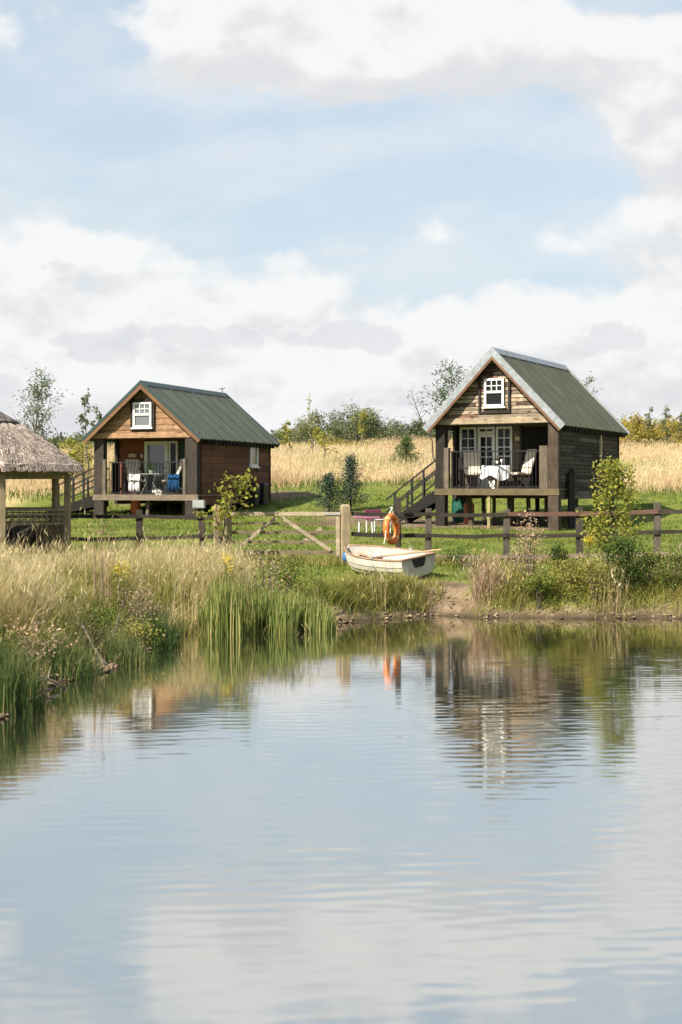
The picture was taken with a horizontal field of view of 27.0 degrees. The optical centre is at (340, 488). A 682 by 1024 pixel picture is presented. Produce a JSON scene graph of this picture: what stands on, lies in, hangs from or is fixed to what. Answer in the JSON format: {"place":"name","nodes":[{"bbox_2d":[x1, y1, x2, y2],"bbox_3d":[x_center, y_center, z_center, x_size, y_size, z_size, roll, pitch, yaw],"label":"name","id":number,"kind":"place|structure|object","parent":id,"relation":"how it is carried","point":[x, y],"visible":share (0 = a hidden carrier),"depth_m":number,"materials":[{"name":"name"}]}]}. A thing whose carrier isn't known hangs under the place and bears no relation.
{"place":"outdoors","nodes":[
{"label":"outdoors","id":0,"kind":"place"},
{"bbox_2d":[6,520,36,558],"bbox_3d":[-7.028,1.115,30.906,0.811,0.810,0.899,0,0,-40],"label":"garden chair","id":1,"kind":"object","parent":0,"point":[25,530],"visible":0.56,"depth_m":30.72,"materials":[{"name":"black wicker"}]},
{"bbox_2d":[0,616,681,1023],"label":"pond water","id":2,"kind":"structure","parent":0,"point":[440,820],"depth_m":10.36,"materials":[{"name":"blue liquid"}]},
{"bbox_2d":[0,469,681,713],"bbox_3d":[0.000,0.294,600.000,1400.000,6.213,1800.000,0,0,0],"label":"ground","id":3,"kind":"structure","parent":0,"point":[452,590],"depth_m":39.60,"materials":[{"name":"green plant"}]},
{"bbox_2d":[0,625,58,715],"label":"rush clump","id":4,"kind":"object","parent":3,"relation":"on","point":[16,684],"visible":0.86,"depth_m":15.84,"materials":[{"name":"plant"}]},
{"bbox_2d":[0,613,78,667],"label":"bank weed","id":5,"kind":"object","parent":3,"relation":"on","point":[26,632],"visible":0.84,"depth_m":18.58,"materials":[{"name":"green plant"}]},
{"bbox_2d":[10,367,72,484],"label":"birch tree","id":6,"kind":"object","parent":3,"relation":"on","point":[38,394],"visible":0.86,"depth_m":59.94,"materials":[{"name":"green plant"}]},
{"bbox_2d":[0,412,85,562],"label":"gazebo","id":7,"kind":"object","parent":3,"relation":"on","point":[26,452],"visible":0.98,"depth_m":30.33,"materials":[{"name":"plant"}]},
{"bbox_2d":[35,540,69,598],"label":"grass stalks","id":8,"kind":"object","parent":3,"relation":"on","point":[56,543],"depth_m":21.55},
{"bbox_2d":[35,622,104,681],"bbox_3d":[-3.550,2.224,18.699,1.007,0.992,1.019,0,0,0],"label":"rush clump","id":9,"kind":"object","parent":3,"relation":"on","point":[63,662],"visible":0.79,"depth_m":18.57,"materials":[{"name":"plant"}]},
{"bbox_2d":[58,435,86,488],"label":"shrub","id":10,"kind":"object","parent":3,"relation":"on","point":[71,446],"visible":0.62,"depth_m":57.90,"materials":[{"name":"green plant"}]},
{"bbox_2d":[46,431,114,449],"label":"hedgerow","id":11,"kind":"object","parent":3,"relation":"on","point":[79,436],"visible":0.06,"depth_m":89.64,"materials":[{"name":"green plant"}]},
{"bbox_2d":[75,441,93,470],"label":"shrub","id":12,"kind":"object","parent":3,"relation":"on","point":[83,457],"visible":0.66,"depth_m":63.94,"materials":[{"name":"green plant"}]},
{"bbox_2d":[75,388,94,474],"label":"sapling","id":13,"kind":"object","parent":3,"relation":"on","point":[82,419],"visible":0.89,"depth_m":61.91,"materials":[{"name":"green plant"}]},
{"bbox_2d":[0,628,186,718],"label":"clods","id":14,"kind":"object","parent":3,"relation":"on","point":[105,668],"visible":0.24,"depth_m":19.02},
{"bbox_2d":[67,602,128,648],"bbox_3d":[-3.659,2.032,20.625,0.943,0.751,1.070,0,0,35],"label":"bank weed","id":15,"kind":"object","parent":3,"relation":"on","point":[99,620],"visible":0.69,"depth_m":20.64,"materials":[{"name":"green plant"}]},
{"bbox_2d":[83,510,114,611],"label":"grass stalks","id":16,"kind":"object","parent":3,"relation":"on","point":[94,576],"depth_m":22.79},
{"bbox_2d":[88,523,121,612],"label":"grass stalks","id":17,"kind":"object","parent":3,"relation":"on","point":[102,558],"depth_m":23.25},
{"bbox_2d":[0,549,210,660],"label":"undergrowth","id":18,"kind":"object","parent":3,"relation":"on","point":[99,595],"visible":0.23,"depth_m":23.61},
{"bbox_2d":[12,510,220,551],"bbox_3d":[-5.652,1.217,33.081,5.721,1.431,0.169,0,0,0],"label":"fence","id":19,"kind":"object","parent":3,"relation":"on","point":[139,516],"visible":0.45,"depth_m":33.00,"materials":[{"name":"wood"}]},
{"bbox_2d":[110,557,137,616],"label":"ragwort","id":20,"kind":"object","parent":3,"relation":"on","point":[120,569],"visible":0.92,"depth_m":23.46,"materials":[{"name":"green plant"}]},
{"bbox_2d":[98,622,157,666],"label":"rush clump","id":21,"kind":"object","parent":3,"relation":"on","point":[133,658],"visible":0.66,"depth_m":20.04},
{"bbox_2d":[1,552,263,669],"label":"undergrowth","id":22,"kind":"object","parent":3,"relation":"on","point":[97,599],"visible":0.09,"depth_m":21.84,"materials":[{"name":"green plant"}]},
{"bbox_2d":[131,491,139,513],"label":"gas bottle","id":23,"kind":"object","parent":3,"relation":"on","point":[135,505],"visible":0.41,"depth_m":49.78,"materials":[{"name":"orange metal"}]},
{"bbox_2d":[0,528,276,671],"bbox_3d":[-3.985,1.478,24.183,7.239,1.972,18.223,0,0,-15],"label":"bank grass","id":24,"kind":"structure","parent":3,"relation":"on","point":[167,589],"depth_m":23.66,"materials":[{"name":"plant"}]},
{"bbox_2d":[0,508,282,673],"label":"tall grass","id":25,"kind":"structure","parent":3,"relation":"on","point":[49,562],"depth_m":25.03,"materials":[{"name":"plant"}]},
{"bbox_2d":[117,614,165,651],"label":"bank weed","id":26,"kind":"object","parent":3,"relation":"on","point":[141,626],"visible":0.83,"depth_m":21.46,"materials":[{"name":"green plant"}]},
{"bbox_2d":[118,567,165,636],"bbox_3d":[-3.200,1.847,22.631,0.839,1.202,0.699,0,0,0],"label":"thistle","id":27,"kind":"object","parent":3,"relation":"on","point":[137,612],"visible":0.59,"depth_m":22.60,"materials":[{"name":"green plant"}]},
{"bbox_2d":[125,602,194,648],"bbox_3d":[-2.846,2.201,22.416,1.166,1.034,1.167,0,0,0],"label":"rush clump","id":28,"kind":"object","parent":3,"relation":"on","point":[167,642],"visible":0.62,"depth_m":22.29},
{"bbox_2d":[51,380,280,519],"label":"cabin","id":29,"kind":"object","parent":3,"relation":"on","point":[210,438],"visible":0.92,"depth_m":49.50,"materials":[{"name":"brown wood"}]},
{"bbox_2d":[125,459,144,493],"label":"chair","id":30,"kind":"object","parent":29,"relation":"on","point":[134,460],"visible":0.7,"depth_m":50.10,"materials":[{"name":"wood"}]},
{"bbox_2d":[129,474,140,491],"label":"throw","id":31,"kind":"object","parent":30,"relation":"on","point":[139,476],"visible":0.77,"depth_m":49.62,"materials":[{"name":"white fabric"}]},
{"bbox_2d":[130,399,155,430],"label":"window","id":32,"kind":"structure","parent":29,"relation":"in","point":[140,412],"depth_m":48.67,"materials":[{"name":"white paint"}]},
{"bbox_2d":[144,441,168,494],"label":"door","id":33,"kind":"structure","parent":29,"relation":"in","point":[154,451],"depth_m":50.42,"materials":[{"name":"green paint"}]},
{"bbox_2d":[161,459,182,494],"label":"chair","id":34,"kind":"object","parent":29,"relation":"on","point":[179,468],"visible":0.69,"depth_m":49.29,"materials":[{"name":"fabric"}]},
{"bbox_2d":[167,474,180,490],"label":"towel","id":35,"kind":"object","parent":34,"relation":"hanging from","point":[176,482],"visible":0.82,"depth_m":48.99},
{"bbox_2d":[249,447,259,467],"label":"window","id":36,"kind":"structure","parent":29,"relation":"in","point":[253,450],"depth_m":52.43,"materials":[{"name":"white paint"}]},
{"bbox_2d":[170,563,202,631],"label":"grass stalks","id":37,"kind":"object","parent":3,"relation":"on","point":[183,603],"depth_m":24.44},
{"bbox_2d":[170,611,207,635],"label":"rush clump","id":38,"kind":"object","parent":3,"relation":"on","point":[188,633],"visible":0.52,"depth_m":24.24,"materials":[{"name":"green plant"}]},
{"bbox_2d":[213,506,219,552],"bbox_3d":[-2.880,1.188,33.000,0.145,1.564,0.145,0,0,-16],"label":"gate post","id":39,"kind":"object","parent":3,"relation":"on","point":[216,532],"visible":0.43,"depth_m":32.92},
{"bbox_2d":[222,510,227,552],"bbox_3d":[-2.683,1.247,32.880,0.105,1.468,0.105,0,0,-16],"label":"gate post","id":40,"kind":"object","parent":3,"relation":"on","point":[225,533],"visible":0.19,"depth_m":32.83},
{"bbox_2d":[228,512,340,555],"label":"field gate","id":41,"kind":"structure","parent":40,"relation":"attached to","point":[309,534],"depth_m":32.97,"materials":[{"name":"brown wood"}]},
{"bbox_2d":[192,468,258,554],"bbox_3d":[-2.668,0.720,32.426,1.544,2.381,1.390,0,0,0],"label":"sapling","id":42,"kind":"object","parent":3,"relation":"on","point":[227,512],"visible":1,"depth_m":32.38,"materials":[{"name":"green plant"}]},
{"bbox_2d":[219,553,237,586],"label":"ragwort","id":43,"kind":"object","parent":3,"relation":"on","point":[230,577],"visible":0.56,"depth_m":26.18,"materials":[{"name":"yellow plant"}]},
{"bbox_2d":[243,484,260,507],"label":"wheelie bin","id":44,"kind":"object","parent":3,"relation":"on","point":[254,500],"visible":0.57,"depth_m":51.34,"materials":[{"name":"black plastic"}]},
{"bbox_2d":[252,483,268,504],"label":"wheelie bin","id":45,"kind":"object","parent":3,"relation":"on","point":[263,495],"visible":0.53,"depth_m":52.05,"materials":[{"name":"black plastic"}]},
{"bbox_2d":[230,536,294,597],"bbox_3d":[-1.333,1.550,26.599,1.282,1.312,0.963,0,0,35],"label":"bank weed","id":46,"kind":"object","parent":3,"relation":"on","point":[268,577],"visible":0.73,"depth_m":26.56,"materials":[{"name":"green plant"}]},
{"bbox_2d":[196,547,343,639],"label":"reeds","id":47,"kind":"object","parent":3,"relation":"on","point":[228,612],"visible":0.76,"depth_m":24.57,"materials":[{"name":"green plant"}]},
{"bbox_2d":[276,420,293,458],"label":"sapling","id":48,"kind":"object","parent":3,"relation":"on","point":[285,439],"visible":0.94,"depth_m":75.98,"materials":[{"name":"green plant"}]},
{"bbox_2d":[250,547,334,593],"bbox_3d":[-1.002,1.581,26.931,1.589,0.932,1.147,0,0,41],"label":"bank weed","id":49,"kind":"object","parent":3,"relation":"on","point":[287,581],"visible":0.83,"depth_m":26.87,"materials":[{"name":"green plant"}]},
{"bbox_2d":[8,577,636,677],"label":"overhanging grass","id":50,"kind":"structure","parent":3,"relation":"on","point":[187,617],"depth_m":20.50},
{"bbox_2d":[316,431,338,467],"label":"sapling","id":51,"kind":"object","parent":3,"relation":"on","point":[324,440],"visible":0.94,"depth_m":69.97,"materials":[{"name":"green plant"}]},
{"bbox_2d":[305,470,351,511],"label":"bush","id":52,"kind":"object","parent":3,"relation":"on","point":[329,480],"visible":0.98,"depth_m":50.41,"materials":[{"name":"green plant"}]},
{"bbox_2d":[313,575,369,609],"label":"grass tussock","id":53,"kind":"object","parent":3,"relation":"on","point":[347,586],"depth_m":27.05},
{"bbox_2d":[6,433,681,495],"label":"meadow grass","id":54,"kind":"structure","parent":3,"relation":"on","point":[299,465],"depth_m":67.67,"materials":[{"name":"plant"}]},
{"bbox_2d":[340,504,349,565],"bbox_3d":[0.099,1.187,33.000,0.200,1.622,0.200,0,0,-16],"label":"gate post","id":55,"kind":"object","parent":3,"relation":"on","point":[345,525],"visible":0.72,"depth_m":32.91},
{"bbox_2d":[334,453,375,510],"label":"conifer","id":56,"kind":"object","parent":3,"relation":"on","point":[349,478],"visible":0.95,"depth_m":50.89,"materials":[{"name":"green plant"}]},
{"bbox_2d":[279,437,434,448],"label":"undergrowth","id":57,"kind":"object","parent":3,"relation":"on","point":[331,442],"visible":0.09,"depth_m":93.31,"materials":[{"name":"green plant"}]},
{"bbox_2d":[270,399,452,444],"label":"treeline","id":58,"kind":"object","parent":3,"relation":"on","point":[349,428],"visible":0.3,"depth_m":99.03,"materials":[{"name":"green plant"}]},
{"bbox_2d":[357,408,367,442],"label":"sapling","id":59,"kind":"object","parent":3,"relation":"on","point":[362,415],"visible":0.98,"depth_m":90.02,"materials":[{"name":"green plant"}]},
{"bbox_2d":[334,569,395,610],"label":"grass tussock","id":60,"kind":"object","parent":3,"relation":"on","point":[360,587],"depth_m":27.39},
{"bbox_2d":[354,516,379,532],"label":"garden table","id":61,"kind":"object","parent":3,"relation":"on","point":[366,517],"visible":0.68,"depth_m":40.71,"materials":[{"name":"pink plastic"}]},
{"bbox_2d":[59,443,681,484],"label":"meadow weeds","id":62,"kind":"object","parent":3,"relation":"on","point":[388,467],"visible":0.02,"depth_m":67.54,"materials":[{"name":"green plant"}]},
{"bbox_2d":[365,509,390,532],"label":"garden chair","id":63,"kind":"object","parent":3,"relation":"on","point":[378,511],"visible":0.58,"depth_m":42.06,"materials":[{"name":"plastic"}]},
{"bbox_2d":[368,563,391,611],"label":"grass tussock","id":64,"kind":"object","parent":3,"relation":"on","point":[381,594],"depth_m":27.36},
{"bbox_2d":[356,567,412,609],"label":"grass tussock","id":65,"kind":"object","parent":3,"relation":"on","point":[399,596],"depth_m":27.77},
{"bbox_2d":[344,544,435,579],"bbox_3d":[0.904,1.613,30.766,1.188,0.663,2.367,-10,8,-39],"label":"rowing boat","id":66,"kind":"object","parent":3,"relation":"on","point":[420,564],"visible":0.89,"depth_m":30.28,"materials":[{"name":"beige paint"}]},
{"bbox_2d":[368,549,441,557],"bbox_3d":[1.187,1.414,30.333,2.229,0.300,0.150,0,0,34],"label":"oar","id":67,"kind":"object","parent":66,"relation":"on","point":[409,553],"visible":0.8,"depth_m":30.13,"materials":[{"name":"brown wood"}]},
{"bbox_2d":[395,497,400,547],"bbox_3d":[1.316,1.066,32.750,0.130,1.700,0.100,0,0,0],"label":"ring post","id":68,"kind":"object","parent":3,"relation":"on","point":[398,512],"visible":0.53,"depth_m":32.70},
{"bbox_2d":[383,507,399,544],"bbox_3d":[1.076,0.848,32.350,0.286,0.897,0.749,-5,-6,30],"label":"life ring","id":69,"kind":"object","parent":68,"relation":"hanging from","point":[389,517],"visible":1,"depth_m":32.24,"materials":[{"name":"orange plastic"}]},
{"bbox_2d":[389,434,422,468],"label":"conifer","id":70,"kind":"object","parent":3,"relation":"on","point":[406,445],"visible":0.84,"depth_m":67.86,"materials":[{"name":"green plant"}]},
{"bbox_2d":[380,568,433,613],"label":"grass tussock","id":71,"kind":"object","parent":3,"relation":"on","point":[414,591],"depth_m":28.00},
{"bbox_2d":[407,383,434,459],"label":"young tree","id":72,"kind":"object","parent":3,"relation":"on","point":[421,417],"visible":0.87,"depth_m":58.06,"materials":[{"name":"green plant"}]},
{"bbox_2d":[405,574,447,606],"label":"grass tussock","id":73,"kind":"object","parent":3,"relation":"on","point":[434,584],"depth_m":28.41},
{"bbox_2d":[417,359,470,442],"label":"young tree","id":74,"kind":"object","parent":3,"relation":"on","point":[443,394],"visible":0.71,"depth_m":56.94,"materials":[{"name":"green plant"}]},
{"bbox_2d":[452,495,465,521],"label":"water butt","id":75,"kind":"object","parent":3,"relation":"on","point":[457,505],"visible":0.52,"depth_m":46.36,"materials":[{"name":"green plastic"}]},
{"bbox_2d":[436,546,490,565],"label":"bank weed","id":76,"kind":"object","parent":3,"relation":"on","point":[455,555],"visible":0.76,"depth_m":32.22,"materials":[{"name":"green plant"}]},
{"bbox_2d":[286,592,680,622],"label":"clods","id":77,"kind":"object","parent":3,"relation":"on","point":[495,614],"visible":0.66,"depth_m":27.45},
{"bbox_2d":[448,546,521,607],"bbox_3d":[2.821,1.751,28.038,1.503,1.209,1.500,0,0,0],"label":"dry grass fan","id":78,"kind":"object","parent":3,"relation":"on","point":[480,579],"visible":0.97,"depth_m":27.89},
{"bbox_2d":[294,571,681,620],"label":"bank fringe grass","id":79,"kind":"structure","parent":3,"relation":"on","point":[634,590],"depth_m":27.57,"materials":[{"name":"plant"}]},
{"bbox_2d":[478,557,532,611],"bbox_3d":[3.294,1.885,27.930,1.158,1.128,1.251,0,0,0],"label":"dry grass fan","id":80,"kind":"object","parent":3,"relation":"on","point":[505,590],"visible":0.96,"depth_m":27.70},
{"bbox_2d":[386,347,629,530],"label":"cabin","id":81,"kind":"object","parent":3,"relation":"on","point":[509,408],"visible":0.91,"depth_m":44.77,"materials":[{"name":"wood"}]},
{"bbox_2d":[458,427,476,469],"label":"window","id":82,"kind":"structure","parent":81,"relation":"in","point":[468,435],"depth_m":46.17,"materials":[{"name":"white paint"}]},
{"bbox_2d":[463,450,482,488],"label":"chair","id":83,"kind":"object","parent":81,"relation":"on","point":[467,463],"visible":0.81,"depth_m":45.52,"materials":[{"name":"beige fabric"}]},
{"bbox_2d":[478,434,494,488],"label":"door","id":84,"kind":"structure","parent":81,"relation":"in","point":[486,442],"depth_m":45.85,"materials":[{"name":"white paint"}]},
{"bbox_2d":[478,372,510,413],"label":"window","id":85,"kind":"structure","parent":81,"relation":"in","point":[494,388],"depth_m":43.89,"materials":[{"name":"white paint"}]},
{"bbox_2d":[496,426,514,468],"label":"window","id":86,"kind":"structure","parent":81,"relation":"in","point":[504,434],"depth_m":45.56,"materials":[{"name":"white paint"}]},
{"bbox_2d":[509,449,537,488],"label":"chair","id":87,"kind":"object","parent":81,"relation":"on","point":[525,468],"visible":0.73,"depth_m":44.54,"materials":[{"name":"beige fabric"}]},
{"bbox_2d":[520,425,547,488],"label":"dark door","id":88,"kind":"structure","parent":81,"relation":"in","point":[530,437],"depth_m":45.13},
{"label":"porch table","id":89,"kind":"object","parent":81,"relation":"on","visible":0},
{"bbox_2d":[480,465,513,480],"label":"tablecloth","id":90,"kind":"object","parent":89,"relation":"on","point":[492,472],"visible":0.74,"depth_m":44.52,"materials":[{"name":"white fabric"}]},
{"bbox_2d":[351,502,681,563],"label":"fence","id":91,"kind":"object","parent":3,"relation":"on","point":[656,531],"visible":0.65,"depth_m":33.00,"materials":[{"name":"wood"}]},
{"bbox_2d":[508,532,527,575],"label":"dock weed","id":92,"kind":"object","parent":3,"relation":"on","point":[514,551],"visible":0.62,"depth_m":28.48,"materials":[{"name":"green plant"}]},
{"bbox_2d":[509,509,550,579],"bbox_3d":[3.773,1.215,28.193,0.760,1.621,0.733,0,0,33],"label":"dock weed","id":93,"kind":"object","parent":3,"relation":"on","point":[528,553],"visible":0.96,"depth_m":28.20,"materials":[{"name":"brown plant"}]},
{"bbox_2d":[512,572,564,609],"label":"bank weed","id":94,"kind":"object","parent":3,"relation":"on","point":[539,585],"visible":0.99,"depth_m":27.53,"materials":[{"name":"green plant"}]},
{"bbox_2d":[541,541,570,575],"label":"bank weed","id":95,"kind":"object","parent":3,"relation":"on","point":[558,555],"visible":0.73,"depth_m":28.54,"materials":[{"name":"green plant"}]},
{"bbox_2d":[543,553,591,594],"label":"bank weed","id":96,"kind":"object","parent":3,"relation":"on","point":[573,571],"visible":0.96,"depth_m":27.72,"materials":[{"name":"green plant"}]},
{"bbox_2d":[486,558,681,618],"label":"undergrowth","id":97,"kind":"object","parent":3,"relation":"on","point":[556,573],"visible":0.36,"depth_m":27.93,"materials":[{"name":"green plant"}]},
{"bbox_2d":[577,529,597,579],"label":"ragwort","id":98,"kind":"object","parent":3,"relation":"on","point":[591,546],"visible":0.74,"depth_m":28.41,"materials":[{"name":"yellow plant"}]},
{"bbox_2d":[570,552,616,601],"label":"bank weed","id":99,"kind":"object","parent":3,"relation":"on","point":[591,570],"visible":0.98,"depth_m":27.53,"materials":[{"name":"green plant"}]},
{"bbox_2d":[575,550,634,616],"bbox_3d":[5.163,1.850,27.694,1.119,1.330,1.165,0,0,0],"label":"dry grass fan","id":100,"kind":"object","parent":3,"relation":"on","point":[608,597],"visible":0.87,"depth_m":27.54},
{"bbox_2d":[575,452,647,565],"bbox_3d":[5.584,0.644,28.827,1.365,2.766,1.329,0,0,-29],"label":"sapling","id":101,"kind":"object","parent":3,"relation":"on","point":[609,474],"visible":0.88,"depth_m":28.83,"materials":[{"name":"green plant"}]},
{"bbox_2d":[595,527,653,590],"bbox_3d":[5.484,1.405,27.760,1.173,1.305,1.148,0,0,27],"label":"bank weed","id":102,"kind":"object","parent":3,"relation":"on","point":[624,550],"visible":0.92,"depth_m":27.68,"materials":[{"name":"green plant"}]},
{"bbox_2d":[610,464,640,563],"bbox_3d":[5.893,0.759,29.615,0.641,2.526,0.456,0,0,0],"label":"sapling","id":103,"kind":"object","parent":3,"relation":"on","point":[632,481],"visible":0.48,"depth_m":29.60,"materials":[{"name":"green plant"}]},
{"bbox_2d":[622,411,651,449],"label":"sapling","id":104,"kind":"object","parent":3,"relation":"on","point":[638,426],"visible":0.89,"depth_m":83.91,"materials":[{"name":"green plant"}]},
{"bbox_2d":[620,545,675,590],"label":"bank weed","id":105,"kind":"object","parent":3,"relation":"on","point":[651,557],"visible":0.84,"depth_m":27.81,"materials":[{"name":"green plant"}]},
{"bbox_2d":[617,412,681,451],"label":"scrub","id":106,"kind":"object","parent":3,"relation":"on","point":[657,430],"visible":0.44,"depth_m":87.38,"materials":[{"name":"yellow plant"}]},
{"bbox_2d":[644,407,656,442],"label":"sapling","id":107,"kind":"object","parent":3,"relation":"on","point":[651,410],"visible":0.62,"depth_m":85.95,"materials":[{"name":"green plant"}]},
{"bbox_2d":[646,543,681,591],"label":"bank weed","id":108,"kind":"object","parent":3,"relation":"on","point":[675,560],"visible":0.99,"depth_m":27.75,"materials":[{"name":"green plant"}]},
{"bbox_2d":[658,405,674,448],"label":"sapling","id":109,"kind":"object","parent":3,"relation":"on","point":[666,429],"visible":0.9,"depth_m":83.95,"materials":[{"name":"green plant"}]},
{"bbox_2d":[0,0,681,442],"label":"sky","id":110,"kind":"structure","parent":0,"point":[275,205],"materials":[{"name":"blue"}]},
{"bbox_2d":[6,475,681,501],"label":"rank grass","id":111,"kind":"structure","parent":0,"point":[376,482],"depth_m":57.98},
{"bbox_2d":[74,550,673,566],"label":"grass","id":112,"kind":"structure","parent":0,"point":[327,561],"depth_m":32.81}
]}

